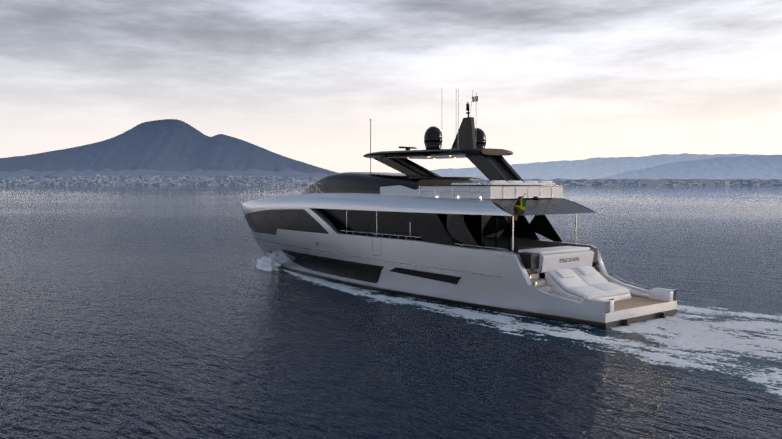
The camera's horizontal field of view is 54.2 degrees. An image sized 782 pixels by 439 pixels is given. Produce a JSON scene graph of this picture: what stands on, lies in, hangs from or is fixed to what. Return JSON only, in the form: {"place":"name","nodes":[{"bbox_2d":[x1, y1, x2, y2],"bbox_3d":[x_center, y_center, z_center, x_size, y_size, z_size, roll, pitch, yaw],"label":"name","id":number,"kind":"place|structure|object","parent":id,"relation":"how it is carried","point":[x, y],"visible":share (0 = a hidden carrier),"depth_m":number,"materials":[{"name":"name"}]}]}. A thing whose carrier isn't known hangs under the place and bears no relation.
{"place":"outdoors","nodes":[
{"label":"outdoors","id":0,"kind":"place"},
{"bbox_2d":[0,168,327,185],"bbox_3d":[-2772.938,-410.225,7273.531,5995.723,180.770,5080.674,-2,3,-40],"label":"coast terrain","id":1,"kind":"structure","parent":0,"point":[108,172],"depth_m":7510.73,"materials":[{"name":"black"}]},
{"bbox_2d":[0,119,337,174],"bbox_3d":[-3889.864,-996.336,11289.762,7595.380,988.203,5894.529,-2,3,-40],"label":"mountain","id":2,"kind":"structure","parent":0,"point":[169,145],"depth_m":10932.76,"materials":[{"name":"blue stone"}]},
{"bbox_2d":[0,186,781,438],"bbox_3d":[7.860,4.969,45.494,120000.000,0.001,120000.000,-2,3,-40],"label":"sea","id":3,"kind":"structure","parent":0,"point":[150,312],"depth_m":35.16,"materials":[{"name":"liquid"}]},
{"bbox_2d":[240,89,676,328],"bbox_3d":[-0.386,-1.769,55.077,7.900,14.000,42.232,-2,3,-40],"label":"yacht","id":4,"kind":"object","parent":3,"relation":"on","point":[412,229],"visible":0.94,"depth_m":46.99,"materials":[{"name":"silver metal"}]},
{"bbox_2d":[0,0,781,172],"label":"sky","id":5,"kind":"structure","parent":0,"point":[305,81],"materials":[{"name":"grey"}]},
{"bbox_2d":[430,153,756,179],"bbox_3d":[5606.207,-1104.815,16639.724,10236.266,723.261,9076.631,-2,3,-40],"label":"ridge terrain","id":6,"kind":"structure","parent":0,"point":[594,168],"depth_m":16806.26,"materials":[{"name":"blue stone"}]},
{"bbox_2d":[471,178,781,185],"bbox_3d":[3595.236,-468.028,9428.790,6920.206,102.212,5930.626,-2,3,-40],"label":"coast terrain","id":7,"kind":"structure","parent":0,"point":[559,179],"depth_m":9917.76,"materials":[{"name":"black"}]},
{"bbox_2d":[0,175,781,185],"bbox_3d":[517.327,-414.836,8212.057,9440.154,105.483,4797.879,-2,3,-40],"label":"city buildings","id":8,"kind":"structure","parent":7,"relation":"on","point":[157,180],"depth_m":7002.89,"materials":[{"name":"grey"}]},
{"bbox_2d":[598,155,781,179],"bbox_3d":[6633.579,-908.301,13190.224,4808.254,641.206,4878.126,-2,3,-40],"label":"ridge terrain","id":9,"kind":"structure","parent":0,"point":[765,167],"depth_m":13327.44,"materials":[{"name":"blue stone"}]}
]}

